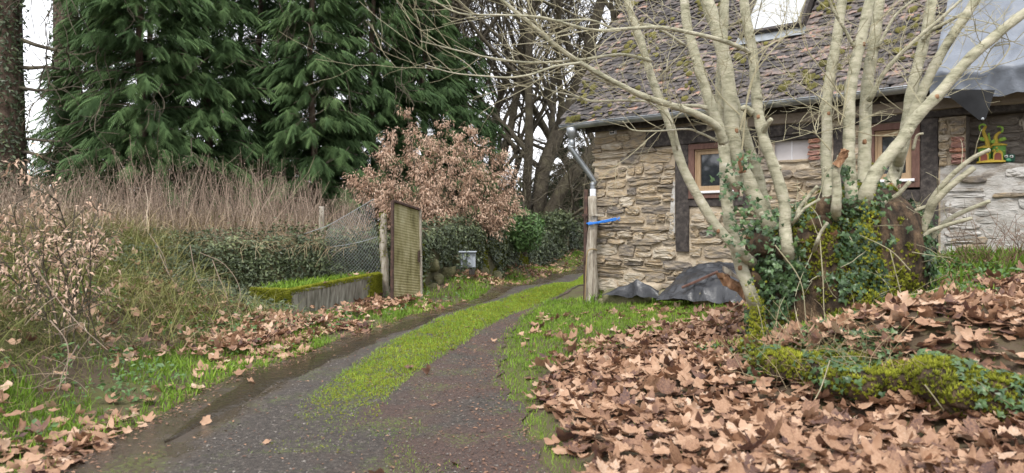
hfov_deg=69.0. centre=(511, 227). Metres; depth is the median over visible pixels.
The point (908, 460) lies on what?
fallen leaf
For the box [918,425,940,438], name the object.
fallen leaf
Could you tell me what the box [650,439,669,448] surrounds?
fallen leaf
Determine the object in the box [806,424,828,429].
fallen leaf
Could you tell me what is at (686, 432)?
fallen leaf
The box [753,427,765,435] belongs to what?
fallen leaf
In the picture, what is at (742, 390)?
fallen leaf
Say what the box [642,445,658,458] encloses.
fallen leaf
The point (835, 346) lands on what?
ground moss
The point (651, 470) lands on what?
fallen leaf
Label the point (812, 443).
fallen leaf
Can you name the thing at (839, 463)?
fallen leaf
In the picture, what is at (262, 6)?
evergreen tree
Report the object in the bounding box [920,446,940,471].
fallen leaf
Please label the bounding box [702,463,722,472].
fallen leaf
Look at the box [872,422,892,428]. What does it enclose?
fallen leaf
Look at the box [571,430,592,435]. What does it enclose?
fallen leaf
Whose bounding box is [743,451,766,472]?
fallen leaf
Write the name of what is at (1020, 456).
fallen leaf
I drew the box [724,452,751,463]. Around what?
fallen leaf
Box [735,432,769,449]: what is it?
fallen leaf
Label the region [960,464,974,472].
fallen leaf
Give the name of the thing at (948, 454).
fallen leaf
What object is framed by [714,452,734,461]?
fallen leaf
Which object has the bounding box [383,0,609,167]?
bare tree
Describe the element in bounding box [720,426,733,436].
fallen leaf
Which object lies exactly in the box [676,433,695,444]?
fallen leaf
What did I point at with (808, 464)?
fallen leaf
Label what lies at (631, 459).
fallen leaf
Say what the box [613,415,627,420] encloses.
fallen leaf
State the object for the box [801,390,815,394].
fallen leaf
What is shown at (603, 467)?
fallen leaf
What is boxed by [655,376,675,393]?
fallen leaf
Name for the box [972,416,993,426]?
fallen leaf
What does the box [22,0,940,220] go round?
sky
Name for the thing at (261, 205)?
dry grass
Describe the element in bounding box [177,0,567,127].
bare tree
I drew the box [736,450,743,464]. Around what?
fallen leaf
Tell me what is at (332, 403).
leaf scraps
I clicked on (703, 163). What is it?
window
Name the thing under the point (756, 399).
fallen leaf
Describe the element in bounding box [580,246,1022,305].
wall foot grass
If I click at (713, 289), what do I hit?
plastic sheet
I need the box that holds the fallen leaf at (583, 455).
[576,443,600,457]
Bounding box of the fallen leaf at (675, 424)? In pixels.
[667,422,690,431]
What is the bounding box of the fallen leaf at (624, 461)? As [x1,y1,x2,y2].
[606,450,625,469]
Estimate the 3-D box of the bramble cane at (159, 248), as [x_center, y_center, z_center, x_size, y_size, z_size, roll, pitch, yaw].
[-4.156,0.410,8.750,0.279,0.722,0.617,0,0,-18]
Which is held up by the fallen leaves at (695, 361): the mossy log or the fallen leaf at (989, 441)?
the fallen leaf at (989, 441)
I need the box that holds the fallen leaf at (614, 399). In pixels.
[606,396,619,403]
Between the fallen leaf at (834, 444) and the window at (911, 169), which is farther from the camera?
the window at (911, 169)
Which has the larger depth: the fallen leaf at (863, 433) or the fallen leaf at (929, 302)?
the fallen leaf at (929, 302)
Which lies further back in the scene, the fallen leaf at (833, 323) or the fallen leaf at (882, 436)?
the fallen leaf at (833, 323)
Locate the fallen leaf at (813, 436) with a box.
[803,430,825,440]
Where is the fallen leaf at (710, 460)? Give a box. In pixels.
[701,455,727,462]
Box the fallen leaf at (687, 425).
[677,422,690,430]
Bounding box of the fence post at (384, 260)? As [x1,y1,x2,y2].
[378,210,389,296]
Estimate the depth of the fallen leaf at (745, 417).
4.08 m
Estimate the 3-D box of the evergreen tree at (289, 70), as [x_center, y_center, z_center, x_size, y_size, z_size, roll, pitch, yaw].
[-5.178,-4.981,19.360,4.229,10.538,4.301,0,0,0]
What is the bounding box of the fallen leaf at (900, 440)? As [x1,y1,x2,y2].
[885,438,913,448]
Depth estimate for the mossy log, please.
4.13 m
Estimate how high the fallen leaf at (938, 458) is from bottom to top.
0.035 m
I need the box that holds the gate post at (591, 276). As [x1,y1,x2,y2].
[584,195,597,301]
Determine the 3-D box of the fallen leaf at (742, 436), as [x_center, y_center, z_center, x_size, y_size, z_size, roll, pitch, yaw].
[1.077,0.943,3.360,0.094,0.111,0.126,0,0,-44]
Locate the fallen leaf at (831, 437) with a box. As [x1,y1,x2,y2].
[821,434,839,447]
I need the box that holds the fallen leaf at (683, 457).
[665,448,692,459]
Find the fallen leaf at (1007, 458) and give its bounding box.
[992,441,1016,463]
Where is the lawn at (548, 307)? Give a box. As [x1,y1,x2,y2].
[490,295,1023,472]
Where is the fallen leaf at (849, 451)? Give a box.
[839,450,859,454]
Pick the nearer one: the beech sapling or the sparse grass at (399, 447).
the sparse grass at (399, 447)
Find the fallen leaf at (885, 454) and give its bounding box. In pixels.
[870,451,890,456]
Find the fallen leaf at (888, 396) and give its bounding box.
[884,391,901,399]
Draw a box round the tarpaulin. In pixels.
[930,0,1023,119]
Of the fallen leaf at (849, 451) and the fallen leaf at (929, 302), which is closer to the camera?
the fallen leaf at (849, 451)
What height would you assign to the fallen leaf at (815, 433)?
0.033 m
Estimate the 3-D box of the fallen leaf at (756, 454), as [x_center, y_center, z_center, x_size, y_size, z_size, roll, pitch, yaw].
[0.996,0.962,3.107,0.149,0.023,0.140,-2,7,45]
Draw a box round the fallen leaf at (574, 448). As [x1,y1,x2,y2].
[565,443,589,452]
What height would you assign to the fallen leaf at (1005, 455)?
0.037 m
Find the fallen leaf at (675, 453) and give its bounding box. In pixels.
[668,439,694,465]
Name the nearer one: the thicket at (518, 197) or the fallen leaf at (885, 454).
the fallen leaf at (885, 454)
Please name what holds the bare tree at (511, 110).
on the ground at (1016, 345)
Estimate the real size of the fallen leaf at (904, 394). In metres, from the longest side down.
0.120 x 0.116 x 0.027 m
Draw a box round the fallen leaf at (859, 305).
[854,302,871,309]
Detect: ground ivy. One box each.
[23,223,308,313]
[694,280,999,352]
[747,326,903,383]
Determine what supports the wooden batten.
attached to the gate post at (591, 276)
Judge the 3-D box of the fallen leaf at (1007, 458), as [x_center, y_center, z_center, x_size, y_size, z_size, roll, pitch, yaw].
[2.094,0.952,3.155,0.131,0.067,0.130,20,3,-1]
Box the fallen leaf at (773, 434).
[758,413,782,440]
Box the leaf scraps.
[13,300,548,472]
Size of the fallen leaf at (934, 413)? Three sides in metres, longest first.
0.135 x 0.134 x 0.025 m
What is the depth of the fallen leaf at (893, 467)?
2.91 m
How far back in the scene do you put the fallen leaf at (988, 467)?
2.97 m
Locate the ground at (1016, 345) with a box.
[0,225,1023,472]
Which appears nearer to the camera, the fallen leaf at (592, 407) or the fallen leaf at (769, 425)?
the fallen leaf at (769, 425)
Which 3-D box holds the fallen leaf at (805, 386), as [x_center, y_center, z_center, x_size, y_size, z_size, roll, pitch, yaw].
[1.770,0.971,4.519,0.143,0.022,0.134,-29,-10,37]
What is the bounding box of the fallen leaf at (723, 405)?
[712,398,730,416]
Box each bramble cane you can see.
[16,345,97,409]
[20,320,87,395]
[24,250,106,368]
[150,232,173,267]
[159,253,229,329]
[190,246,212,300]
[194,260,227,306]
[200,252,249,309]
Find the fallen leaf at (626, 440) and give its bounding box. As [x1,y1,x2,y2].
[622,437,634,452]
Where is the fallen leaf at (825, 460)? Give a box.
[812,456,836,464]
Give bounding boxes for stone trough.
[248,269,382,311]
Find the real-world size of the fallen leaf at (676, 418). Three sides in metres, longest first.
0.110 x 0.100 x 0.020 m
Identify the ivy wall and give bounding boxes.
[422,213,535,292]
[531,211,588,266]
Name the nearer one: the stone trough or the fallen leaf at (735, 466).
the fallen leaf at (735, 466)
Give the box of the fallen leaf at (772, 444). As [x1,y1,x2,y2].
[762,438,779,448]
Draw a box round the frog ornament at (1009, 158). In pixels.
[1004,154,1014,162]
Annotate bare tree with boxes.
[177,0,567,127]
[235,0,623,198]
[305,0,622,217]
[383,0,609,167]
[433,0,614,225]
[480,94,594,272]
[547,129,594,221]
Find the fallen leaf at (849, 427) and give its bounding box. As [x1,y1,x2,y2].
[837,419,860,430]
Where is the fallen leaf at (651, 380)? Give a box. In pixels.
[644,375,660,392]
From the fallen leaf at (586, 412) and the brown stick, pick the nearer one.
the fallen leaf at (586, 412)
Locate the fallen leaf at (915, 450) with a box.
[906,444,929,452]
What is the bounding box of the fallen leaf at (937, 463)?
[931,460,956,466]
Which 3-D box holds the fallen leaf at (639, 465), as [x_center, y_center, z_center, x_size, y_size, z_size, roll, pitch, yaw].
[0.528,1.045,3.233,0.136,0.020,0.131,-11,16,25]
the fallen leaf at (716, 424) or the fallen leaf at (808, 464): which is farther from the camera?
the fallen leaf at (716, 424)
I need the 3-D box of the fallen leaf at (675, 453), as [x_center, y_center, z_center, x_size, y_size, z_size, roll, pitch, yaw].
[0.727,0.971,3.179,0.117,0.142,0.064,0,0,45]
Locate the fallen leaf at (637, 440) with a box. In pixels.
[629,432,651,446]
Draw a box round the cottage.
[558,0,1023,295]
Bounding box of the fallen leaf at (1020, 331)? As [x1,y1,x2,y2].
[1014,325,1023,337]
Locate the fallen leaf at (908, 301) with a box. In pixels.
[899,297,915,305]
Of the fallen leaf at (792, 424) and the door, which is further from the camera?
the door
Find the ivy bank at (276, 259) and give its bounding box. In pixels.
[152,214,390,295]
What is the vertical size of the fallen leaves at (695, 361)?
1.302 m
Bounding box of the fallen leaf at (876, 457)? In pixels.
[871,450,892,468]
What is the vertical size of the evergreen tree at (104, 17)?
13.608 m
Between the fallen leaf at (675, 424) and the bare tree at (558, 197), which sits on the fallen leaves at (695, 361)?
the fallen leaf at (675, 424)
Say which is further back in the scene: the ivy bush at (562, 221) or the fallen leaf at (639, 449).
the ivy bush at (562, 221)
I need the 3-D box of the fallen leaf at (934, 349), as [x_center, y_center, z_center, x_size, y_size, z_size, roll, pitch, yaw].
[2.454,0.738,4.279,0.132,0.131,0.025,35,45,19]
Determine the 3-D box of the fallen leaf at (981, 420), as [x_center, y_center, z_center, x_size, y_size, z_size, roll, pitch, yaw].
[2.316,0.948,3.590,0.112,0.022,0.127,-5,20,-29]
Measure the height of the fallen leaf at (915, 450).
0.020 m
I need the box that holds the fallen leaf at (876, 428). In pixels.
[872,422,888,442]
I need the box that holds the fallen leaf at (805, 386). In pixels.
[793,384,812,392]
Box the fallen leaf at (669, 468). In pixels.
[660,464,672,472]
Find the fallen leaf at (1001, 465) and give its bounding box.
[998,459,1012,472]
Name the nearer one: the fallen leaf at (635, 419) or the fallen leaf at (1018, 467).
the fallen leaf at (1018, 467)
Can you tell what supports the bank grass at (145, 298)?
on the ground at (1016, 345)
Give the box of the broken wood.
[716,266,745,300]
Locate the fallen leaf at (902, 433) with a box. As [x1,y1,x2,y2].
[896,426,916,442]
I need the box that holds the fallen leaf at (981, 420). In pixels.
[978,418,998,429]
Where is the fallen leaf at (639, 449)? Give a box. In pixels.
[634,445,653,455]
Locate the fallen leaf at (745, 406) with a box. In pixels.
[731,404,753,410]
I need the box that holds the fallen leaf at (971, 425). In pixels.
[958,415,991,436]
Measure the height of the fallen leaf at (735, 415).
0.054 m
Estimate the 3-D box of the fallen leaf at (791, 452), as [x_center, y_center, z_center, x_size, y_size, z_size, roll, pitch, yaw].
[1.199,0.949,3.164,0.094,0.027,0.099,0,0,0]
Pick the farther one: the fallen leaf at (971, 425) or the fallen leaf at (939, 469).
the fallen leaf at (971, 425)
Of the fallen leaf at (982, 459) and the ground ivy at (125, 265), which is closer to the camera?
the fallen leaf at (982, 459)
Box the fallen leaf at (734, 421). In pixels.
[722,416,739,429]
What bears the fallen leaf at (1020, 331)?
on the fallen leaves at (695, 361)
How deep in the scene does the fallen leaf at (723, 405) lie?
4.37 m
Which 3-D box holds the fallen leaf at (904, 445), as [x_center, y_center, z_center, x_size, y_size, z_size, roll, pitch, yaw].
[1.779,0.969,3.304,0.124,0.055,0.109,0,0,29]
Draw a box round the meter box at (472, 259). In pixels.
[459,251,476,274]
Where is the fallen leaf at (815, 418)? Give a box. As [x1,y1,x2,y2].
[802,411,823,424]
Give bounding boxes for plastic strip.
[603,279,658,297]
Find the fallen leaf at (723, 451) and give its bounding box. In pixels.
[719,446,731,470]
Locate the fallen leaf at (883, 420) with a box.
[865,412,888,422]
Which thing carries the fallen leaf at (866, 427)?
on the fallen leaves at (695, 361)
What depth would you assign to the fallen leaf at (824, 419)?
3.95 m
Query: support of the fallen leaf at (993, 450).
on the fallen leaves at (695, 361)
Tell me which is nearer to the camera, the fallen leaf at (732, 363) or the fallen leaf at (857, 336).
the fallen leaf at (857, 336)
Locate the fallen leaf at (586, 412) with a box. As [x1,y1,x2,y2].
[574,399,597,417]
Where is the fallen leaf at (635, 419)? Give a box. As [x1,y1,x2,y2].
[623,414,642,423]
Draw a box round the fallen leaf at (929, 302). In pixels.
[919,299,939,304]
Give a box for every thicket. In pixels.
[479,187,531,219]
[499,177,572,221]
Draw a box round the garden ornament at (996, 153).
[976,123,1006,163]
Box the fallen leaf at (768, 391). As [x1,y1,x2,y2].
[757,386,778,394]
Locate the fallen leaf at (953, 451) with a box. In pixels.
[951,446,977,454]
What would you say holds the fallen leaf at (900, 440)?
on the fallen leaves at (695, 361)
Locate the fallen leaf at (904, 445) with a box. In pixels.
[899,442,924,448]
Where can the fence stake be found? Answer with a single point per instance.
(321, 216)
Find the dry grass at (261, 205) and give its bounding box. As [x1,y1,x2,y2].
[0,129,376,248]
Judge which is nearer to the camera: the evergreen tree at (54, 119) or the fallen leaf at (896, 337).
the fallen leaf at (896, 337)
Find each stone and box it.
[602,289,651,304]
[643,282,662,290]
[659,289,679,300]
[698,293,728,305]
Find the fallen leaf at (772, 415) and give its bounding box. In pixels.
[767,411,784,419]
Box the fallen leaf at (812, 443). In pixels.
[806,435,827,456]
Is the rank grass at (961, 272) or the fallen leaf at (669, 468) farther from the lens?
the rank grass at (961, 272)
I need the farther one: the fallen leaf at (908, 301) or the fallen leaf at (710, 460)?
the fallen leaf at (908, 301)
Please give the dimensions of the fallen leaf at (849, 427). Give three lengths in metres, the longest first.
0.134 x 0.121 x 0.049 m
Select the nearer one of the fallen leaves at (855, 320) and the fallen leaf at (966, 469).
the fallen leaf at (966, 469)
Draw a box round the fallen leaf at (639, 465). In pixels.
[620,460,646,472]
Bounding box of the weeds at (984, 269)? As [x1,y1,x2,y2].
[931,256,1022,284]
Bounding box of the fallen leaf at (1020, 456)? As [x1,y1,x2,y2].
[1008,452,1023,459]
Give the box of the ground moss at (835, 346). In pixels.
[750,338,880,380]
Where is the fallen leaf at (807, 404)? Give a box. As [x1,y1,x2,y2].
[801,398,819,411]
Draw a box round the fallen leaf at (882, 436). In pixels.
[873,429,893,439]
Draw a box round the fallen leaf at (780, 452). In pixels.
[773,449,798,456]
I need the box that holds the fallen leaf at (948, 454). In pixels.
[940,451,960,464]
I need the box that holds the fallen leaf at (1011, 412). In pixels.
[1004,405,1023,416]
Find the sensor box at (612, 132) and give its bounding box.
[609,130,616,134]
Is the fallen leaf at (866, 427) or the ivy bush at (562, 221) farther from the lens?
the ivy bush at (562, 221)
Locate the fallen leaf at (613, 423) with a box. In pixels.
[604,420,620,429]
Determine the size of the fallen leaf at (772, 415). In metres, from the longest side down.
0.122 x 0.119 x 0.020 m
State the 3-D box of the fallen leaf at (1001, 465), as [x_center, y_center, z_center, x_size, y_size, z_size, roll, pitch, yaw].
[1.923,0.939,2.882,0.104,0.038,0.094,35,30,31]
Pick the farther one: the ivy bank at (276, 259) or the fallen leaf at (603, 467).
the ivy bank at (276, 259)
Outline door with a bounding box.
[463,254,471,265]
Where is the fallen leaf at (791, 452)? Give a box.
[780,446,801,456]
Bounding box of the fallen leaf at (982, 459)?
[960,455,990,461]
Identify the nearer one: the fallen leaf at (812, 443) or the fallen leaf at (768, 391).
the fallen leaf at (812, 443)
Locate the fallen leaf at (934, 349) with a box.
[930,347,949,355]
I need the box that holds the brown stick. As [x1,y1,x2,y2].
[681,271,718,288]
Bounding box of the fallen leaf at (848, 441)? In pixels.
[840,438,860,443]
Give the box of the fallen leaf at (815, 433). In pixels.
[804,431,826,436]
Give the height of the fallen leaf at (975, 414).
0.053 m
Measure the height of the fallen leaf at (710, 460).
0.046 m
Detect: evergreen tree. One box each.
[25,3,137,214]
[32,0,246,224]
[44,0,197,179]
[90,3,209,189]
[109,0,300,229]
[166,0,310,194]
[195,0,331,219]
[237,0,388,227]
[282,0,382,210]
[297,0,449,235]
[361,0,498,232]
[422,34,526,231]
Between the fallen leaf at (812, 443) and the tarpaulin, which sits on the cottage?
the tarpaulin
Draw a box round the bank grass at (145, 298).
[0,201,328,429]
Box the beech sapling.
[0,143,130,357]
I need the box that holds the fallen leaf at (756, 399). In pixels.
[746,396,767,400]
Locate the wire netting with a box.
[299,199,380,276]
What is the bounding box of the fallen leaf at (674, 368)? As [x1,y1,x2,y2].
[666,365,680,373]
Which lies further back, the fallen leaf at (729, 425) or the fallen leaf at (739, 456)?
the fallen leaf at (729, 425)
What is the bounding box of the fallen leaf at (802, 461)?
[786,459,809,462]
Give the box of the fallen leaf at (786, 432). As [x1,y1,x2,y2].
[778,417,807,446]
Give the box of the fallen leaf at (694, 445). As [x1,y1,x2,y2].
[685,438,701,450]
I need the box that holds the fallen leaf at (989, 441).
[978,430,1001,446]
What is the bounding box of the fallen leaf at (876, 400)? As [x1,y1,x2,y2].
[868,395,889,403]
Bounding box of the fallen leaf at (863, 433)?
[857,430,871,435]
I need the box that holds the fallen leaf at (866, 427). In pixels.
[849,421,873,431]
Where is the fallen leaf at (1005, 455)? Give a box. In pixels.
[994,451,1016,458]
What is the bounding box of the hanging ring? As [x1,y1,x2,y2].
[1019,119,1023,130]
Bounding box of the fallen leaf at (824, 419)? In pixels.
[809,415,835,423]
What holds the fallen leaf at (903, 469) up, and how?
on the fallen leaves at (695, 361)
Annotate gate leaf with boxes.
[390,200,422,300]
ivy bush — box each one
[504,200,546,255]
[538,207,579,235]
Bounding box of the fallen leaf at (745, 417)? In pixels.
[729,413,750,420]
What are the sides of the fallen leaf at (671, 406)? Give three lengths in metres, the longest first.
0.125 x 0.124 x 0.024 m
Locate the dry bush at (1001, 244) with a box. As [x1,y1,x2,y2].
[933,201,1023,272]
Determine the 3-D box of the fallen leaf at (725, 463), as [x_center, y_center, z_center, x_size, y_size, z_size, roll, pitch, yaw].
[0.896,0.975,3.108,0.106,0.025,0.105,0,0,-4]
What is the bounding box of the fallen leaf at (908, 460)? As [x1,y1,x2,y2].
[889,450,914,467]
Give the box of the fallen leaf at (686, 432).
[674,430,698,436]
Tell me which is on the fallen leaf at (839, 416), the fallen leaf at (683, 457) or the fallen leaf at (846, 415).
the fallen leaf at (846, 415)
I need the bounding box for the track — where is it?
[57,265,582,472]
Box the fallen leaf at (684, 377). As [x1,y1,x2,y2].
[677,370,691,384]
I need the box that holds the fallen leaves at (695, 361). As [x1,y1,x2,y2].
[0,230,1023,472]
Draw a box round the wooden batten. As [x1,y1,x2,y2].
[589,214,603,216]
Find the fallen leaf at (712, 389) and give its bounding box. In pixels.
[696,382,715,399]
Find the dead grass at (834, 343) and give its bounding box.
[719,299,926,400]
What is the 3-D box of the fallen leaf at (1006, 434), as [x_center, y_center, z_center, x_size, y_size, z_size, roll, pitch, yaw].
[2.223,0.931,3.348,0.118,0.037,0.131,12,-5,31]
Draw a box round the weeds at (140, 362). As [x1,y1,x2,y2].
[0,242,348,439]
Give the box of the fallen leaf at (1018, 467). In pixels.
[1004,460,1023,472]
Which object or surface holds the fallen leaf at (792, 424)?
on the fallen leaves at (695, 361)
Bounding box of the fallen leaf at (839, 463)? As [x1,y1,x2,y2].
[827,457,860,472]
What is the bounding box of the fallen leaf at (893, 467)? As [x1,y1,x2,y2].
[875,460,900,472]
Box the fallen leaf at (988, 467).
[973,458,1010,472]
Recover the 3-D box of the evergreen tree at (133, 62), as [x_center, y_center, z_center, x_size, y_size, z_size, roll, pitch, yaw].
[-11.684,-8.372,24.017,5.017,17.012,4.802,0,0,-26]
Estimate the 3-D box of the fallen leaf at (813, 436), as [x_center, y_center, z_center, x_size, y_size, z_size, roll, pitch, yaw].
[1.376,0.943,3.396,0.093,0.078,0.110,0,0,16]
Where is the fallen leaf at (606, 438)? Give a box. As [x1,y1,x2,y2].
[601,433,619,440]
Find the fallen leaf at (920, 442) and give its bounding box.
[909,440,925,447]
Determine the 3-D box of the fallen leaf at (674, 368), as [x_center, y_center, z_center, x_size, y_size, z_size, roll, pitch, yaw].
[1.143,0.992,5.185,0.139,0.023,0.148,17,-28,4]
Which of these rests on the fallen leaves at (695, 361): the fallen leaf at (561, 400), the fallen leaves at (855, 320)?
the fallen leaf at (561, 400)
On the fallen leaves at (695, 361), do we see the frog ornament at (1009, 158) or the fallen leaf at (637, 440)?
the fallen leaf at (637, 440)
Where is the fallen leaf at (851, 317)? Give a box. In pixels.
[839,312,859,319]
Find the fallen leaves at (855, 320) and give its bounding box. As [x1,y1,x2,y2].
[694,278,993,349]
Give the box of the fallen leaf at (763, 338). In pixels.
[751,336,767,343]
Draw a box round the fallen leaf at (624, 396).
[616,386,634,406]
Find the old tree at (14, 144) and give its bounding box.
[0,0,154,212]
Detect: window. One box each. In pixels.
[688,142,739,198]
[736,0,813,44]
[871,122,920,187]
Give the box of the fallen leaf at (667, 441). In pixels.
[659,437,675,445]
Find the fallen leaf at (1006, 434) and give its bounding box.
[992,431,1017,440]
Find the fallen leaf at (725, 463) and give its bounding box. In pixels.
[715,457,739,465]
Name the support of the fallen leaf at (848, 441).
on the fallen leaves at (695, 361)
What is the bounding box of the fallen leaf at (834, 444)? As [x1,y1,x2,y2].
[815,425,849,451]
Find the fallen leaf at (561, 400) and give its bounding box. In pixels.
[557,396,577,404]
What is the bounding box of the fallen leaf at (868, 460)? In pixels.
[857,456,876,471]
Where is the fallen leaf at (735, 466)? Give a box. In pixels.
[724,456,744,472]
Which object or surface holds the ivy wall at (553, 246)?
on the ground at (1016, 345)
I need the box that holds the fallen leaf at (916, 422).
[902,411,924,432]
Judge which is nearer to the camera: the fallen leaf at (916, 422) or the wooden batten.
the fallen leaf at (916, 422)
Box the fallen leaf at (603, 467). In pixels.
[596,457,619,472]
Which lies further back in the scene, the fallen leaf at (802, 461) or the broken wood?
the broken wood
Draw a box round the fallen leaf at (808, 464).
[799,456,823,469]
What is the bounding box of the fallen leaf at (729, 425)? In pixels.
[721,421,745,432]
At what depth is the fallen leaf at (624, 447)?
3.59 m
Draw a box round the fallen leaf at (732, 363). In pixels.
[726,353,742,367]
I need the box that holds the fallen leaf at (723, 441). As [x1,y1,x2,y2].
[705,437,733,452]
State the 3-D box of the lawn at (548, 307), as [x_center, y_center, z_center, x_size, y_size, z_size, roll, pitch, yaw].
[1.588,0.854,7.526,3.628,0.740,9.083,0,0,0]
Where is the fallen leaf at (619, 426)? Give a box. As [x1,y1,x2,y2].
[605,421,625,431]
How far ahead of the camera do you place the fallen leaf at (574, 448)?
3.83 m
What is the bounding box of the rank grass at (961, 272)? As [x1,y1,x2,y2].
[928,242,1023,286]
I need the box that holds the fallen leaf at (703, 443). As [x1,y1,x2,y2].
[688,438,708,447]
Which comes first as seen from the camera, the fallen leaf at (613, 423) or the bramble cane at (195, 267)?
the fallen leaf at (613, 423)
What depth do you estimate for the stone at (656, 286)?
10.26 m
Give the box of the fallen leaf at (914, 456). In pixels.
[908,451,930,463]
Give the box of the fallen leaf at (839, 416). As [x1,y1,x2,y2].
[831,413,846,422]
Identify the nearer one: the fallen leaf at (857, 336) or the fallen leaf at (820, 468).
the fallen leaf at (820, 468)
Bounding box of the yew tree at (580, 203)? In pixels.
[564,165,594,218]
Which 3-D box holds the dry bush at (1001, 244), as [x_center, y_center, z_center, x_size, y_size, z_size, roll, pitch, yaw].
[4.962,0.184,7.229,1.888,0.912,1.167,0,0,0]
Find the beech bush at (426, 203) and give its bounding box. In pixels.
[340,105,529,242]
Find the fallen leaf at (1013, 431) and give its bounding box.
[997,425,1021,435]
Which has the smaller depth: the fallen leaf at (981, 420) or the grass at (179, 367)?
the fallen leaf at (981, 420)
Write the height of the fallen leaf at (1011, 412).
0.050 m
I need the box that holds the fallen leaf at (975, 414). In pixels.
[965,409,980,417]
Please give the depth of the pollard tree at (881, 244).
5.79 m
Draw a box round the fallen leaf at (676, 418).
[667,415,681,426]
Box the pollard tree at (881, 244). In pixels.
[279,0,1023,340]
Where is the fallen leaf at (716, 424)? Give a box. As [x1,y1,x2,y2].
[707,420,723,428]
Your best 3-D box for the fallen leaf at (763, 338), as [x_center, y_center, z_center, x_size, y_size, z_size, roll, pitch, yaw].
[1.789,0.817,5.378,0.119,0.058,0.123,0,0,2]
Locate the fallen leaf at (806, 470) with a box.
[796,462,810,472]
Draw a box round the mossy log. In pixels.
[715,330,1023,426]
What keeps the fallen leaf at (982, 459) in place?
on the fallen leaves at (695, 361)
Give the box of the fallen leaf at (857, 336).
[843,334,861,339]
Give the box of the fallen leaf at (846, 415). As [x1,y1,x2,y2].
[834,412,853,421]
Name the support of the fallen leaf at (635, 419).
on the fallen leaves at (695, 361)
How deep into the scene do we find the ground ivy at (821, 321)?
5.82 m
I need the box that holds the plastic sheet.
[656,261,743,303]
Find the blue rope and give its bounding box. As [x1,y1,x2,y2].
[586,216,619,224]
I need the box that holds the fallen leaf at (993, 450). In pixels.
[984,444,1006,460]
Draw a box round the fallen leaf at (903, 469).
[899,463,908,472]
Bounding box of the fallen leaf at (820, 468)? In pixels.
[814,461,828,472]
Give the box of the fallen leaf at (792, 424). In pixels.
[777,416,799,429]
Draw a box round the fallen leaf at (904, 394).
[898,389,914,401]
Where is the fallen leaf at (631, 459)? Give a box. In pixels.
[626,454,644,463]
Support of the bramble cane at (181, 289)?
on the ground at (1016, 345)
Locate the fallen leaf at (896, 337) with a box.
[882,334,901,342]
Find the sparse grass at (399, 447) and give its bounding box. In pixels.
[318,418,461,472]
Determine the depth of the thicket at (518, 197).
36.31 m
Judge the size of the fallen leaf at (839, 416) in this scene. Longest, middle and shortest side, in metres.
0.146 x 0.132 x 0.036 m
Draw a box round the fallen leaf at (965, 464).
[957,463,974,469]
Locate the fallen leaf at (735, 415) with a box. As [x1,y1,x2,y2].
[724,412,739,423]
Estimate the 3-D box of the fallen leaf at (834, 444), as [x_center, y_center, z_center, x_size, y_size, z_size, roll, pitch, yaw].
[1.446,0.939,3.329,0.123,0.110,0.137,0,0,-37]
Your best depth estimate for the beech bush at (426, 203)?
15.85 m
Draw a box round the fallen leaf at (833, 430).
[825,425,848,437]
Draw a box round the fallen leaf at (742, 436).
[736,426,747,442]
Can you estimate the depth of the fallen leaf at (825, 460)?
3.06 m
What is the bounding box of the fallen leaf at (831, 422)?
[822,419,840,432]
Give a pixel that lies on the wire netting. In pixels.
(351, 238)
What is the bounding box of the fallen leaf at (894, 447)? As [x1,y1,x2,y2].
[882,443,912,457]
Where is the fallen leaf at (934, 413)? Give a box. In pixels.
[922,409,940,414]
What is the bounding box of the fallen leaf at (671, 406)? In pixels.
[667,403,683,412]
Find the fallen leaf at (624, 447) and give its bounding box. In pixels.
[612,440,632,451]
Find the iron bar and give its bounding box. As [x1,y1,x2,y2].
[582,189,588,299]
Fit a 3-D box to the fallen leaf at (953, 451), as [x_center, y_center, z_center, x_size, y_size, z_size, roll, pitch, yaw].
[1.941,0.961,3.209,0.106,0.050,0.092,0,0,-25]
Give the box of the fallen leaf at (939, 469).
[933,456,969,472]
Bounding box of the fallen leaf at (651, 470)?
[642,466,664,472]
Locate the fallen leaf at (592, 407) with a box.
[588,401,601,409]
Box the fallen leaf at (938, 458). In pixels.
[912,453,943,463]
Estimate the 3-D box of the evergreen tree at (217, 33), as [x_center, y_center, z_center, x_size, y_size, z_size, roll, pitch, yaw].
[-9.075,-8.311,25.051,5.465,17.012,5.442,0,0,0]
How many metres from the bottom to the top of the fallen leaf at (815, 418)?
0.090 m
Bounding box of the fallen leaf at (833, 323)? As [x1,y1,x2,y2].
[831,319,848,334]
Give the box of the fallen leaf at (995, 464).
[993,461,1012,471]
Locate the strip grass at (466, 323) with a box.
[251,275,582,452]
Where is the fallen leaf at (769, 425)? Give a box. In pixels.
[761,415,774,431]
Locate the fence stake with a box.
[318,206,323,236]
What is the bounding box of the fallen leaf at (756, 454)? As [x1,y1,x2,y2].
[745,451,763,462]
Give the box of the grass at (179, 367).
[0,241,372,411]
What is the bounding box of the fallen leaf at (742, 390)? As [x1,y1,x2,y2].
[738,386,761,392]
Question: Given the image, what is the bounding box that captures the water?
[164,313,442,442]

